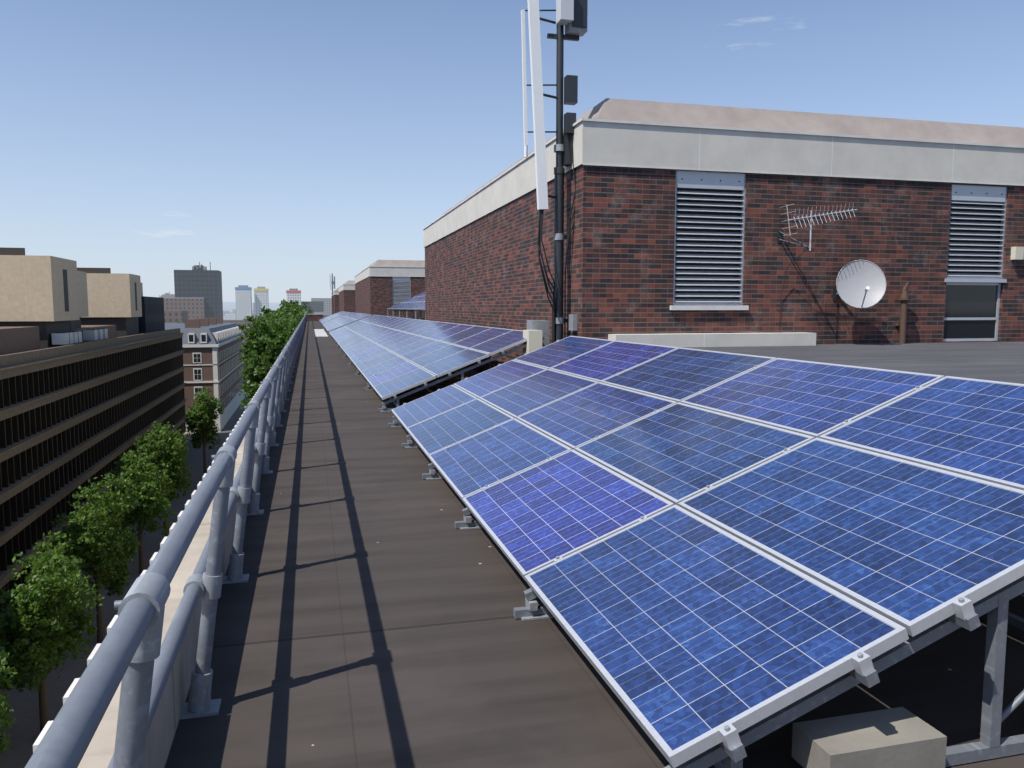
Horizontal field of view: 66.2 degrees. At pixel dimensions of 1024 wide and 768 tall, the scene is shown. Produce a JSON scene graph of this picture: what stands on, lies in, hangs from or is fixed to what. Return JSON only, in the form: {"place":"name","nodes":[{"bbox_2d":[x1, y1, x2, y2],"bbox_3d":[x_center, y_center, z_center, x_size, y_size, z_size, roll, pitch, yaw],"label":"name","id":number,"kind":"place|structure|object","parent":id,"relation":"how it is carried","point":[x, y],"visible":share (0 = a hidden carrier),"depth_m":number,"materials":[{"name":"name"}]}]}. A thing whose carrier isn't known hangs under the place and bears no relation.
{"place":"outdoors","nodes":[
{"label":"outdoors","id":0,"kind":"place"},
{"bbox_2d":[0,325,186,618],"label":"opposite building","id":1,"kind":"structure","parent":0,"point":[94,402],"depth_m":80.50,"materials":[{"name":"brown concrete"}]},
{"bbox_2d":[0,247,88,348],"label":"rooftop penthouse","id":2,"kind":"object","parent":1,"relation":"on","point":[48,295],"depth_m":82.04,"materials":[{"name":"grey concrete"}]},
{"bbox_2d":[77,268,142,336],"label":"rooftop penthouse","id":3,"kind":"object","parent":1,"relation":"on","point":[114,298],"depth_m":117.45,"materials":[{"name":"grey concrete"}]},
{"bbox_2d":[0,383,252,767],"bbox_3d":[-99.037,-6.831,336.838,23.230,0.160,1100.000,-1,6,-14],"label":"street","id":4,"kind":"structure","parent":0,"point":[24,733],"depth_m":57.23,"materials":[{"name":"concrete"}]},
{"bbox_2d":[0,646,20,764],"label":"street tree","id":5,"kind":"object","parent":4,"relation":"on","point":[5,722],"visible":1,"depth_m":36.50,"materials":[{"name":"green plant"}]},
{"bbox_2d":[0,530,103,732],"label":"street tree","id":6,"kind":"object","parent":4,"relation":"on","point":[24,644],"visible":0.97,"depth_m":45.52,"materials":[{"name":"green plant"}]},
{"bbox_2d":[50,471,140,642],"bbox_3d":[-31.807,13.272,59.940,6.401,13.326,6.948,-1,6,-14],"label":"street tree","id":7,"kind":"object","parent":4,"relation":"on","point":[106,551],"visible":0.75,"depth_m":59.27,"materials":[{"name":"green plant"}]},
{"bbox_2d":[105,449,176,572],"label":"street tree","id":8,"kind":"object","parent":4,"relation":"on","point":[152,499],"visible":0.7,"depth_m":75.26,"materials":[{"name":"green plant"}]},
{"bbox_2d":[134,420,195,536],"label":"street tree","id":9,"kind":"object","parent":4,"relation":"on","point":[172,450],"visible":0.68,"depth_m":82.04,"materials":[{"name":"green plant"}]},
{"bbox_2d":[183,386,224,473],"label":"street tree","id":10,"kind":"object","parent":4,"relation":"on","point":[200,421],"visible":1,"depth_m":113.79,"materials":[{"name":"green plant"}]},
{"bbox_2d":[236,315,298,414],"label":"plane tree","id":11,"kind":"object","parent":4,"relation":"on","point":[265,351],"visible":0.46,"depth_m":94.12,"materials":[{"name":"green plant"}]},
{"bbox_2d":[238,299,304,403],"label":"plane tree","id":12,"kind":"object","parent":4,"relation":"on","point":[276,315],"visible":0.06,"depth_m":110.32,"materials":[{"name":"green plant"}]},
{"bbox_2d":[251,306,297,329],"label":"plane tree","id":13,"kind":"object","parent":4,"relation":"on","point":[263,310],"visible":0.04,"depth_m":129.80,"materials":[{"name":"green plant"}]},
{"bbox_2d":[263,300,304,318],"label":"plane tree","id":14,"kind":"object","parent":4,"relation":"on","point":[291,303],"visible":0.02,"depth_m":151.76,"materials":[{"name":"green plant"}]},
{"bbox_2d":[301,301,312,313],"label":"plane tree","id":15,"kind":"object","parent":4,"relation":"on","point":[309,310],"visible":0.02,"depth_m":290.93,"materials":[{"name":"green plant"}]},
{"bbox_2d":[165,317,244,433],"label":"building","id":16,"kind":"structure","parent":0,"point":[212,347],"depth_m":164.36,"materials":[{"name":"brick"}]},
{"bbox_2d":[223,320,260,382],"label":"terraces","id":17,"kind":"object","parent":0,"point":[239,322],"depth_m":388.97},
{"bbox_2d":[235,285,251,319],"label":"white tower","id":18,"kind":"structure","parent":0,"point":[243,293],"depth_m":850.13,"materials":[{"name":"blue"}]},
{"bbox_2d":[223,302,281,311],"bbox_3d":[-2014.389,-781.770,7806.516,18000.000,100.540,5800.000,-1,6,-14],"label":"distant hills","id":19,"kind":"structure","parent":0,"point":[229,306],"depth_m":6009.88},
{"bbox_2d":[254,287,268,318],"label":"white tower","id":20,"kind":"structure","parent":0,"point":[261,298],"depth_m":859.06,"materials":[{"name":"yellow"}]},
{"bbox_2d":[286,289,300,304],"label":"white tower","id":21,"kind":"structure","parent":0,"point":[293,294],"depth_m":862.45,"materials":[{"name":"red"}]},
{"bbox_2d":[301,301,323,313],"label":"block","id":22,"kind":"structure","parent":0,"point":[315,306],"depth_m":881.05,"materials":[{"name":"grey concrete"}]},
{"bbox_2d":[0,0,1023,302],"label":"sky","id":23,"kind":"structure","parent":0,"point":[279,146],"materials":[{"name":"blue"}]},
{"bbox_3d":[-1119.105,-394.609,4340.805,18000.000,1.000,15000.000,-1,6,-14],"label":"ground","id":24,"kind":"structure","parent":0,"visible":0},
{"bbox_2d":[138,296,164,333],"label":"dark office block","id":25,"kind":"structure","parent":24,"relation":"on","point":[152,319],"depth_m":136.14,"materials":[{"name":"black glass"}]},
{"bbox_2d":[174,262,222,317],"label":"dark tower block","id":26,"kind":"structure","parent":24,"relation":"on","point":[199,281],"depth_m":559.01,"materials":[{"name":"grey concrete"}]},
{"bbox_2d":[161,294,331,322],"bbox_3d":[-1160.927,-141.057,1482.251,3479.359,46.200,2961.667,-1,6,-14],"label":"distant city","id":27,"kind":"object","parent":24,"relation":"on","point":[177,309],"visible":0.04,"depth_m":554.00},
{"bbox_2d":[311,298,331,311],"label":"block","id":28,"kind":"structure","parent":24,"relation":"on","point":[327,304],"depth_m":1021.59,"materials":[{"name":"grey concrete"}]},
{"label":"building","id":29,"kind":"object","parent":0,"visible":0},
{"bbox_2d":[33,333,293,767],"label":"parapet","id":30,"kind":"structure","parent":29,"relation":"on","point":[99,752],"depth_m":3.04,"materials":[{"name":"concrete"}]},
{"bbox_2d":[164,315,1023,767],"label":"roof surface","id":31,"kind":"object","parent":29,"relation":"on","point":[366,617],"depth_m":3.61,"materials":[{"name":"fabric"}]},
{"bbox_2d":[25,312,306,767],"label":"guard rail","id":32,"kind":"object","parent":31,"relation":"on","point":[130,650],"visible":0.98,"depth_m":2.13,"materials":[{"name":"grey metal"}]},
{"bbox_2d":[304,314,323,320],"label":"walkway wall","id":33,"kind":"structure","parent":31,"relation":"on","point":[313,317],"depth_m":94.71,"materials":[{"name":"brick"}]},
{"bbox_2d":[314,329,327,336],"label":"walkway slabs","id":34,"kind":"structure","parent":31,"relation":"on","point":[319,332],"depth_m":47.21,"materials":[{"name":"white concrete"}]},
{"bbox_2d":[329,273,334,313],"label":"telecom mast","id":35,"kind":"object","parent":31,"relation":"on","point":[332,282],"visible":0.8,"depth_m":123.84,"materials":[{"name":"metal"}]},
{"bbox_2d":[319,311,349,324],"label":"solar array","id":36,"kind":"object","parent":31,"relation":"on","point":[331,317],"visible":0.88,"depth_m":77.64,"materials":[{"name":"glass"}]},
{"bbox_2d":[331,288,338,314],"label":"penthouse","id":37,"kind":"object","parent":31,"relation":"on","point":[335,308],"visible":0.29,"depth_m":128.34,"materials":[{"name":"brick"}]},
{"bbox_2d":[321,312,370,334],"bbox_3d":[-12.472,-4.603,57.588,2.630,1.180,23.600,-1,6,-14],"label":"solar array","id":38,"kind":"object","parent":31,"relation":"on","point":[340,321],"visible":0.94,"depth_m":53.70,"materials":[{"name":"glass"}]},
{"bbox_2d":[339,280,355,312],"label":"penthouse","id":39,"kind":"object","parent":31,"relation":"on","point":[347,296],"visible":0.03,"depth_m":93.68,"materials":[{"name":"brick"}]},
{"bbox_2d":[354,260,424,320],"bbox_3d":[-2.107,-6.954,64.128,20.110,5.060,18.115,-1,6,-14],"label":"penthouse","id":40,"kind":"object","parent":31,"relation":"on","point":[381,286],"visible":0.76,"depth_m":53.51,"materials":[{"name":"brick"}]},
{"bbox_2d":[328,315,543,411],"bbox_3d":[-4.921,-1.764,28.319,2.630,1.180,33.680,-1,6,-14],"label":"solar array","id":41,"kind":"object","parent":31,"relation":"on","point":[390,357],"visible":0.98,"depth_m":15.74,"materials":[{"name":"glass"}]},
{"bbox_2d":[521,0,587,353],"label":"telecom mast","id":42,"kind":"object","parent":31,"relation":"on","point":[572,16],"visible":0.86,"depth_m":11.99,"materials":[{"name":"metal"}]},
{"bbox_2d":[388,336,1023,767],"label":"solar array","id":43,"kind":"object","parent":31,"relation":"on","point":[720,558],"visible":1,"depth_m":3.60,"materials":[{"name":"glass"}]},
{"bbox_2d":[423,98,1023,372],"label":"penthouse","id":44,"kind":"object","parent":31,"relation":"on","point":[678,218],"visible":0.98,"depth_m":12.82,"materials":[{"name":"brick"}]},
{"bbox_2d":[777,203,856,329],"bbox_3d":[4.772,-1.847,12.440,1.192,1.974,0.642,-1,6,-14],"label":"tv aerial","id":45,"kind":"object","parent":44,"relation":"attached to","point":[779,235],"visible":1,"depth_m":12.25,"materials":[{"name":"metal"}]},
{"bbox_2d":[833,260,886,307],"bbox_3d":[5.478,-1.601,12.574,0.631,0.781,0.784,-5,7,-40],"label":"satellite dish","id":46,"kind":"object","parent":44,"relation":"attached to","point":[861,283],"visible":1,"depth_m":12.60,"materials":[{"name":"metal"}]},
{"bbox_2d":[895,282,909,343],"bbox_3d":[6.564,-1.192,13.184,0.180,1.027,0.218,-1,6,-14],"label":"vent pipe","id":47,"kind":"object","parent":44,"relation":"attached to","point":[904,298],"visible":1,"depth_m":13.13,"materials":[{"name":"brown metal"}]},
{"bbox_2d":[679,342,1023,596],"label":"raised deck","id":48,"kind":"structure","parent":29,"relation":"on","point":[998,361],"depth_m":9.73,"materials":[{"name":"concrete"}]},
{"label":"raised deck","id":49,"kind":"structure","parent":0,"visible":0},
{"bbox_2d":[387,292,424,319],"bbox_3d":[-4.539,-4.134,41.361,2.582,1.840,16.880,-1,6,-14],"label":"solar array","id":50,"kind":"object","parent":49,"relation":"on","point":[416,302],"visible":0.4,"depth_m":42.93,"materials":[{"name":"glass"}]}
]}

